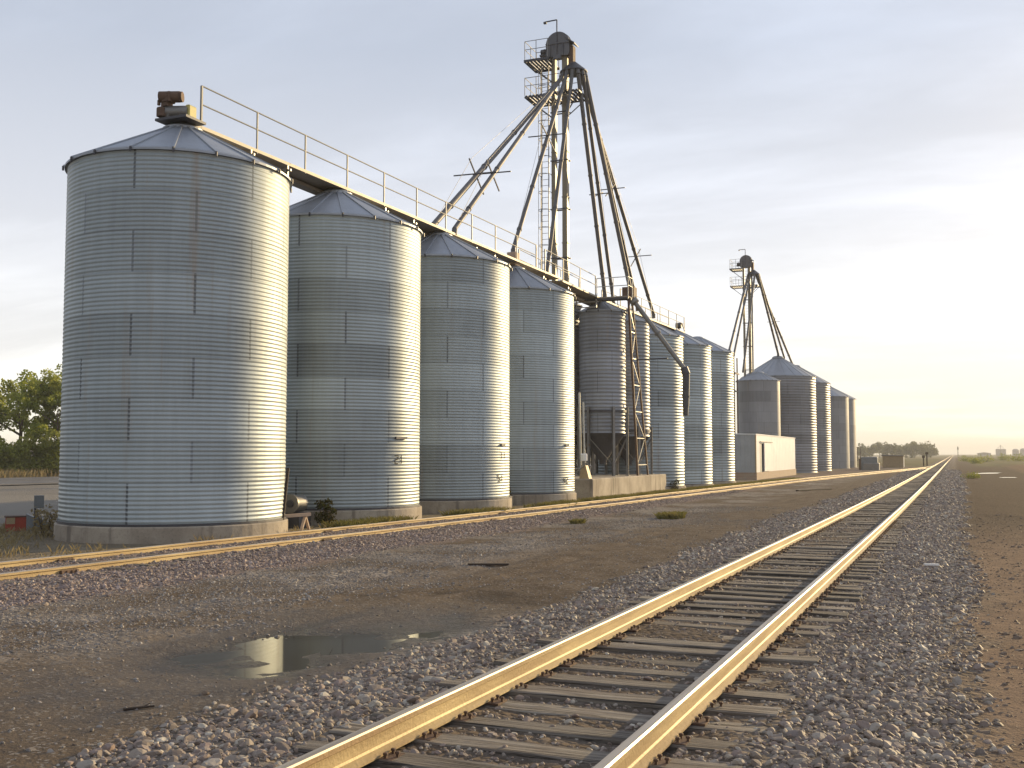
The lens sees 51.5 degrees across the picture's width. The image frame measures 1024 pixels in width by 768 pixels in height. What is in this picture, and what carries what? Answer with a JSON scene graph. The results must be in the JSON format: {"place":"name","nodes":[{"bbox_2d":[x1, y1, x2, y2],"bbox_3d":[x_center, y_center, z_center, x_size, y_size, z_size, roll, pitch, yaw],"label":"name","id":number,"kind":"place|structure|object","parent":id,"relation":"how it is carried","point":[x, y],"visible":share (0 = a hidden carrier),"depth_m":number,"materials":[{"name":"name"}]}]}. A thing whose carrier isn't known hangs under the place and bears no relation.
{"place":"outdoors","nodes":[
{"label":"outdoors","id":0,"kind":"place"},
{"bbox_2d":[0,468,58,477],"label":"verge grass","id":1,"kind":"structure","parent":0,"point":[5,473],"depth_m":96.64,"materials":[{"name":"beige plant"}]},
{"bbox_2d":[26,513,51,530],"bbox_3d":[-12.146,3.557,27.330,0.640,0.460,0.450,2,-4,-24],"label":"metal chute","id":2,"kind":"object","parent":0,"point":[29,521],"visible":0.3,"depth_m":27.04,"materials":[{"name":"grey paint"}]},
{"bbox_2d":[0,490,745,609],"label":"siding gravel","id":3,"kind":"structure","parent":0,"point":[71,587],"depth_m":20.04,"materials":[{"name":"grey gravel"}]},
{"bbox_2d":[0,455,908,484],"bbox_3d":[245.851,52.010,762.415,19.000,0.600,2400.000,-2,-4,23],"label":"road","id":4,"kind":"structure","parent":0,"point":[30,480],"depth_m":82.47,"materials":[{"name":"grey asphalt"}]},
{"bbox_2d":[0,454,1023,767],"bbox_3d":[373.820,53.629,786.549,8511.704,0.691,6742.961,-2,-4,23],"label":"ground","id":5,"kind":"structure","parent":0,"point":[996,488],"depth_m":12.08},
{"bbox_2d":[0,378,12,419],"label":"leafy tree","id":6,"kind":"object","parent":5,"relation":"on","point":[2,402],"visible":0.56,"depth_m":108.06,"materials":[{"name":"green plant"}]},
{"bbox_2d":[0,437,15,470],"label":"hedge shrub","id":7,"kind":"object","parent":5,"relation":"on","point":[4,445],"visible":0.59,"depth_m":99.45,"materials":[{"name":"green plant"}]},
{"bbox_2d":[4,515,25,530],"bbox_3d":[-12.682,3.574,27.204,0.580,0.410,0.510,2,-4,-24],"label":"red crate","id":8,"kind":"object","parent":5,"relation":"on","point":[16,521],"visible":0.79,"depth_m":27.00,"materials":[{"name":"paint"}]},
{"bbox_2d":[0,439,45,473],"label":"hedge shrub","id":9,"kind":"object","parent":5,"relation":"on","point":[12,452],"visible":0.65,"depth_m":99.56,"materials":[{"name":"green plant"}]},
{"bbox_2d":[8,437,50,470],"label":"hedge shrub","id":10,"kind":"object","parent":5,"relation":"on","point":[30,454],"visible":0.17,"depth_m":100.97,"materials":[{"name":"green plant"}]},
{"bbox_2d":[0,364,61,445],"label":"leafy tree","id":11,"kind":"object","parent":5,"relation":"on","point":[17,415],"visible":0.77,"depth_m":104.32,"materials":[{"name":"green plant"}]},
{"bbox_2d":[18,435,59,473],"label":"hedge shrub","id":12,"kind":"object","parent":5,"relation":"on","point":[46,456],"visible":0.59,"depth_m":100.35,"materials":[{"name":"green plant"}]},
{"bbox_2d":[34,495,43,525],"bbox_3d":[-11.998,3.325,26.930,0.230,1.000,0.140,2,-4,-24],"label":"meter post","id":13,"kind":"object","parent":5,"relation":"on","point":[38,501],"visible":0.7,"depth_m":26.89,"materials":[{"name":"metal"}]},
{"bbox_2d":[21,385,61,441],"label":"leafy tree","id":14,"kind":"object","parent":5,"relation":"on","point":[38,426],"visible":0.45,"depth_m":103.79,"materials":[{"name":"green plant"}]},
{"bbox_2d":[30,503,57,535],"bbox_3d":[-11.138,3.281,25.537,0.821,0.840,0.910,1,-4,-11],"label":"weed bush","id":15,"kind":"object","parent":5,"relation":"on","point":[43,528],"visible":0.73,"depth_m":25.36,"materials":[{"name":"green plant"}]},
{"bbox_2d":[38,429,60,474],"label":"hedge shrub","id":16,"kind":"object","parent":5,"relation":"on","point":[50,443],"visible":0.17,"depth_m":100.39,"materials":[{"name":"green plant"}]},
{"bbox_2d":[123,703,154,710],"bbox_3d":[-2.764,2.390,7.868,0.220,0.040,0.039,1,-4,-21],"label":"dark stick","id":17,"kind":"object","parent":5,"relation":"on","point":[138,707],"visible":1,"depth_m":7.86,"materials":[{"name":"brown wood"}]},
{"bbox_2d":[0,523,331,557],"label":"dry grass","id":18,"kind":"structure","parent":5,"relation":"on","point":[27,535],"depth_m":23.04,"materials":[{"name":"beige plant"}]},
{"bbox_2d":[53,123,292,543],"bbox_3d":[-8.213,-1.256,26.170,5.450,10.393,5.457,-2,-4,23],"label":"grain bin","id":19,"kind":"object","parent":5,"relation":"on","point":[174,386],"visible":1,"depth_m":23.87,"materials":[{"name":"metal"}]},
{"bbox_2d":[155,85,684,332],"bbox_3d":[1.790,-5.339,50.170,3.922,1.849,52.830,-2,-4,23],"label":"catwalk","id":20,"kind":"object","parent":19,"relation":"on","point":[168,112],"visible":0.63,"depth_m":33.68,"materials":[{"name":"metal"}]},
{"bbox_2d":[282,468,289,519],"bbox_3d":[-5.575,2.878,26.041,0.070,1.636,0.628,0,-4,3],"label":"leaning bar","id":21,"kind":"object","parent":5,"relation":"on","point":[286,488],"visible":0.64,"depth_m":26.13,"materials":[{"name":"metal"}]},
{"bbox_2d":[285,494,310,528],"bbox_3d":[-5.898,3.474,28.681,0.750,1.019,0.620,-2,-4,23],"label":"aeration fan","id":22,"kind":"object","parent":5,"relation":"on","point":[295,504],"visible":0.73,"depth_m":28.43},
{"bbox_2d":[285,512,310,530],"bbox_3d":[-5.486,3.501,26.668,0.936,0.529,0.393,1,-4,-17],"label":"sawhorse","id":23,"kind":"object","parent":5,"relation":"on","point":[305,518],"visible":0.39,"depth_m":26.69,"materials":[{"name":"brown wood"}]},
{"bbox_2d":[170,631,451,677],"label":"puddle","id":24,"kind":"object","parent":5,"relation":"on","point":[280,654],"visible":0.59,"depth_m":10.60,"materials":[{"name":"grey liquid"}]},
{"bbox_2d":[314,498,336,526],"bbox_3d":[-5.118,3.525,29.012,0.661,0.855,0.666,2,-4,-22],"label":"weed bush","id":25,"kind":"object","parent":5,"relation":"on","point":[325,515],"visible":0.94,"depth_m":28.89,"materials":[{"name":"green plant"}]},
{"bbox_2d":[285,189,424,524],"bbox_3d":[-5.466,-0.815,32.757,5.450,10.448,5.457,-2,-4,23],"label":"grain bin","id":26,"kind":"object","parent":5,"relation":"on","point":[352,444],"visible":0.69,"depth_m":30.40,"materials":[{"name":"metal"}]},
{"bbox_2d":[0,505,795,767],"bbox_3d":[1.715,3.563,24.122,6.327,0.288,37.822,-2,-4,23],"label":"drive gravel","id":27,"kind":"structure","parent":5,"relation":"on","point":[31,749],"depth_m":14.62,"materials":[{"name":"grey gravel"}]},
{"bbox_2d":[419,231,512,513],"bbox_3d":[-2.716,-0.396,39.354,5.450,10.538,5.457,-2,-4,23],"label":"grain bin","id":28,"kind":"object","parent":5,"relation":"on","point":[464,451],"visible":0.58,"depth_m":37.00,"materials":[{"name":"metal"}]},
{"bbox_2d":[0,466,931,583],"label":"siding track","id":29,"kind":"structure","parent":5,"relation":"on","point":[93,565],"depth_m":22.84,"materials":[{"name":"metal"}]},
{"bbox_2d":[468,563,508,565],"bbox_3d":[-0.419,3.183,18.743,0.722,0.053,0.090,1,-4,-11],"label":"dark board","id":30,"kind":"object","parent":5,"relation":"on","point":[493,564],"visible":1,"depth_m":18.71,"materials":[{"name":"wood"}]},
{"bbox_2d":[4,513,1023,767],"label":"dirt clods","id":31,"kind":"object","parent":5,"relation":"on","point":[1008,667],"visible":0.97,"depth_m":11.41,"materials":[{"name":"brown soil"}]},
{"bbox_2d":[52,469,1012,767],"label":"ballast","id":32,"kind":"structure","parent":5,"relation":"on","point":[940,513],"depth_m":8.70,"materials":[{"name":"gravel"}]},
{"bbox_2d":[924,563,938,565],"bbox_3d":[7.057,3.036,17.872,0.251,0.035,0.050,0,-4,-6],"label":"pale stick","id":33,"kind":"object","parent":32,"relation":"on","point":[932,564],"visible":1,"depth_m":17.85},
{"bbox_2d":[509,265,576,504],"bbox_3d":[0.068,0.097,46.030,5.450,10.483,5.457,-2,-4,23],"label":"grain bin","id":34,"kind":"object","parent":5,"relation":"on","point":[541,398],"visible":0.49,"depth_m":43.70,"materials":[{"name":"metal"}]},
{"bbox_2d":[569,518,587,523],"bbox_3d":[1.918,3.987,30.956,0.649,0.178,0.741,0,-4,-2],"label":"grass tuft","id":35,"kind":"object","parent":5,"relation":"on","point":[577,521],"visible":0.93,"depth_m":30.77,"materials":[{"name":"green plant"}]},
{"bbox_2d":[250,455,953,767],"bbox_3d":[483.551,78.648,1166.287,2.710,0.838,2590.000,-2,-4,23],"label":"railway track","id":36,"kind":"structure","parent":5,"relation":"on","point":[650,741],"depth_m":8.54,"materials":[{"name":"metal"}]},
{"bbox_2d":[574,473,665,498],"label":"concrete plinth","id":37,"kind":"structure","parent":5,"relation":"on","point":[599,484],"depth_m":53.19,"materials":[{"name":"beige concrete"}]},
{"bbox_2d":[432,19,655,317],"bbox_3d":[2.505,-7.402,54.034,4.764,24.174,30.845,-2,-4,23],"label":"bucket elevator","id":38,"kind":"object","parent":37,"relation":"on","point":[559,46],"visible":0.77,"depth_m":56.04,"materials":[{"name":"metal"}]},
{"bbox_2d":[574,302,582,474],"bbox_3d":[2.542,-0.028,58.314,2.791,10.020,2.748,-2,-4,23],"label":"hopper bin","id":39,"kind":"object","parent":37,"relation":"on","point":[576,357],"visible":0.1,"depth_m":57.62,"materials":[{"name":"metal"}]},
{"bbox_2d":[578,393,585,469],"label":"vent pipes","id":40,"kind":"object","parent":37,"relation":"on","point":[580,446],"visible":0.74,"depth_m":50.12,"materials":[{"name":"grey metal"}]},
{"bbox_2d":[577,300,629,475],"bbox_3d":[4.866,0.119,57.119,2.791,9.570,2.748,-2,-4,23],"label":"hopper bin","id":41,"kind":"object","parent":37,"relation":"on","point":[602,363],"visible":0.94,"depth_m":56.15,"materials":[{"name":"metal"}]},
{"bbox_2d":[604,308,652,474],"bbox_3d":[6.687,0.415,61.224,2.791,9.520,2.748,-2,-4,23],"label":"hopper bin","id":42,"kind":"object","parent":37,"relation":"on","point":[642,332],"visible":0.47,"depth_m":60.25,"materials":[{"name":"metal"}]},
{"bbox_2d":[622,286,689,475],"bbox_3d":[8.047,-0.136,57.209,3.618,10.110,2.511,-2,-4,23],"label":"loading spout","id":43,"kind":"object","parent":37,"relation":"on","point":[633,302],"visible":0.97,"depth_m":56.75,"materials":[{"name":"metal"}]},
{"bbox_2d":[598,317,685,489],"bbox_3d":[7.768,1.256,64.506,5.450,10.689,5.457,-2,-4,23],"label":"grain bin","id":44,"kind":"object","parent":5,"relation":"on","point":[666,402],"visible":0.39,"depth_m":62.23,"materials":[{"name":"metal"}]},
{"bbox_2d":[652,510,686,518],"bbox_3d":[5.089,4.162,33.824,1.106,0.277,1.658,-2,-4,23],"label":"grass tuft","id":45,"kind":"object","parent":5,"relation":"on","point":[675,514],"visible":0.96,"depth_m":33.44,"materials":[{"name":"green plant"}]},
{"bbox_2d":[669,479,678,489],"bbox_3d":[9.424,5.908,62.057,0.636,0.692,0.674,-2,-4,23],"label":"weed bush","id":46,"kind":"object","parent":5,"relation":"on","point":[672,487],"visible":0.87,"depth_m":62.03,"materials":[{"name":"green plant"}]},
{"bbox_2d":[669,329,713,486],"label":"grain bin","id":47,"kind":"object","parent":5,"relation":"on","point":[698,469],"visible":0.34,"depth_m":69.68,"materials":[{"name":"metal"}]},
{"bbox_2d":[694,336,735,483],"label":"grain bin","id":48,"kind":"object","parent":5,"relation":"on","point":[722,417],"visible":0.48,"depth_m":76.94,"materials":[{"name":"metal"}]},
{"bbox_2d":[733,358,738,433],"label":"stair tower","id":49,"kind":"structure","parent":5,"relation":"on","point":[736,372],"depth_m":112.23,"materials":[{"name":"metal"}]},
{"bbox_2d":[735,371,780,435],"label":"grain bin","id":50,"kind":"object","parent":5,"relation":"on","point":[758,402],"visible":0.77,"depth_m":112.73,"materials":[{"name":"metal"}]},
{"bbox_2d":[728,249,792,376],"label":"bucket elevator","id":51,"kind":"object","parent":5,"relation":"on","point":[746,261],"visible":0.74,"depth_m":117.54,"materials":[{"name":"metal"}]},
{"bbox_2d":[734,433,795,479],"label":"shed","id":52,"kind":"structure","parent":5,"relation":"on","point":[759,456],"depth_m":91.29,"materials":[{"name":"grey paint"}]},
{"bbox_2d":[760,443,762,471],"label":"door","id":53,"kind":"structure","parent":52,"relation":"in","point":[761,460],"depth_m":90.76,"materials":[{"name":"grey paint"}]},
{"bbox_2d":[740,356,817,472],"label":"grain bin","id":54,"kind":"object","parent":5,"relation":"on","point":[798,404],"visible":0.44,"depth_m":119.34,"materials":[{"name":"metal"}]},
{"bbox_2d":[796,365,831,470],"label":"grain bin","id":55,"kind":"object","parent":5,"relation":"on","point":[823,428],"visible":0.33,"depth_m":132.37,"materials":[{"name":"metal"}]},
{"bbox_2d":[796,488,831,490],"bbox_3d":[17.563,6.156,61.739,0.180,0.089,4.238,-3,-5,42],"label":"long timber","id":56,"kind":"object","parent":5,"relation":"on","point":[815,489],"visible":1,"depth_m":61.48,"materials":[{"name":"wood"}]},
{"bbox_2d":[830,387,850,468],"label":"grain bin","id":57,"kind":"object","parent":5,"relation":"on","point":[839,419],"visible":0.26,"depth_m":154.26,"materials":[{"name":"metal"}]},
{"bbox_2d":[830,385,857,467],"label":"grain bin","id":58,"kind":"object","parent":5,"relation":"on","point":[852,432],"visible":0.2,"depth_m":165.06,"materials":[{"name":"metal"}]},
{"bbox_2d":[858,446,870,456],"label":"tree","id":59,"kind":"object","parent":5,"relation":"on","point":[864,453],"visible":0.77,"depth_m":586.21,"materials":[{"name":"green plant"}]},
{"bbox_2d":[858,443,879,456],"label":"tree","id":60,"kind":"object","parent":5,"relation":"on","point":[873,450],"visible":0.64,"depth_m":603.50,"materials":[{"name":"green plant"}]},
{"bbox_2d":[859,457,879,469],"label":"shed","id":61,"kind":"object","parent":5,"relation":"on","point":[868,463],"visible":0.92,"depth_m":142.45,"materials":[{"name":"grey paint"}]},
{"bbox_2d":[872,441,886,457],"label":"tree","id":62,"kind":"object","parent":5,"relation":"on","point":[879,445],"visible":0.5,"depth_m":620.21,"materials":[{"name":"green plant"}]},
{"bbox_2d":[880,443,896,454],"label":"tree","id":63,"kind":"object","parent":5,"relation":"on","point":[888,449],"visible":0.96,"depth_m":581.06,"materials":[{"name":"green plant"}]},
{"bbox_2d":[881,455,904,467],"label":"relay cabin","id":64,"kind":"object","parent":5,"relation":"on","point":[892,461],"visible":0.88,"depth_m":167.37,"materials":[{"name":"beige paint"}]},
{"bbox_2d":[894,445,903,454],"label":"tree","id":65,"kind":"object","parent":5,"relation":"on","point":[898,450],"visible":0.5,"depth_m":597.23,"materials":[{"name":"green plant"}]},
{"bbox_2d":[901,441,929,457],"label":"tree","id":66,"kind":"object","parent":5,"relation":"on","point":[912,447],"visible":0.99,"depth_m":577.22,"materials":[{"name":"green plant"}]},
{"bbox_2d":[915,441,936,456],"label":"tree","id":67,"kind":"object","parent":5,"relation":"on","point":[931,447],"visible":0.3,"depth_m":595.49,"materials":[{"name":"green plant"}]},
{"bbox_2d":[925,446,938,457],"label":"tree","id":68,"kind":"object","parent":5,"relation":"on","point":[932,454],"visible":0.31,"depth_m":609.79,"materials":[{"name":"green plant"}]},
{"bbox_2d":[958,455,972,461],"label":"field shrub","id":69,"kind":"object","parent":5,"relation":"on","point":[964,458],"visible":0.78,"depth_m":302.78,"materials":[{"name":"green plant"}]},
{"bbox_2d":[960,472,980,477],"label":"field shrub","id":70,"kind":"object","parent":5,"relation":"on","point":[973,475],"visible":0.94,"depth_m":93.16,"materials":[{"name":"green plant"}]},
{"bbox_2d":[967,457,984,463],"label":"field shrub","id":71,"kind":"object","parent":5,"relation":"on","point":[972,461],"visible":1,"depth_m":237.37,"materials":[{"name":"green plant"}]},
{"bbox_2d":[977,452,990,455],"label":"shed","id":72,"kind":"structure","parent":5,"relation":"on","point":[983,454],"depth_m":1046.35,"materials":[{"name":"concrete"}]},
{"bbox_2d":[974,454,993,461],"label":"field shrub","id":73,"kind":"object","parent":5,"relation":"on","point":[988,459],"visible":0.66,"depth_m":273.24,"materials":[{"name":"green plant"}]},
{"bbox_2d":[996,449,1000,455],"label":"silo","id":74,"kind":"object","parent":5,"relation":"on","point":[998,452],"visible":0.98,"depth_m":1132.49,"materials":[{"name":"metal"}]},
{"bbox_2d":[1001,449,1005,455],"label":"silo","id":75,"kind":"object","parent":5,"relation":"on","point":[1003,451],"visible":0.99,"depth_m":1130.29,"materials":[{"name":"metal"}]},
{"bbox_2d":[997,453,1012,459],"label":"field shrub","id":76,"kind":"object","parent":5,"relation":"on","point":[1002,458],"visible":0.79,"depth_m":307.88,"materials":[{"name":"green plant"}]},
{"bbox_2d":[1007,453,1023,460],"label":"field shrub","id":77,"kind":"object","parent":5,"relation":"on","point":[1018,458],"visible":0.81,"depth_m":261.15,"materials":[{"name":"green plant"}]},
{"bbox_2d":[1012,449,1018,455],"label":"silo","id":78,"kind":"object","parent":5,"relation":"on","point":[1015,451],"visible":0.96,"depth_m":1125.15,"materials":[{"name":"metal"}]},
{"bbox_2d":[0,0,1023,454],"label":"sky","id":79,"kind":"structure","parent":0,"point":[866,157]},
{"bbox_2d":[319,477,800,527],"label":"strip grass","id":80,"kind":"structure","parent":0,"point":[349,522],"depth_m":40.31,"materials":[{"name":"green plant"}]},
{"bbox_2d":[574,454,591,478],"bbox_3d":[3.336,3.837,49.653,0.921,1.170,0.580,-2,-4,23],"label":"pump unit","id":81,"kind":"object","parent":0,"point":[585,471],"visible":0.96,"depth_m":49.52,"materials":[{"name":"beige paint"}]},
{"bbox_2d":[574,441,608,473],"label":"hopper bin","id":82,"kind":"object","parent":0,"point":[595,463],"depth_m":61.77,"materials":[{"name":"metal"}]}
]}

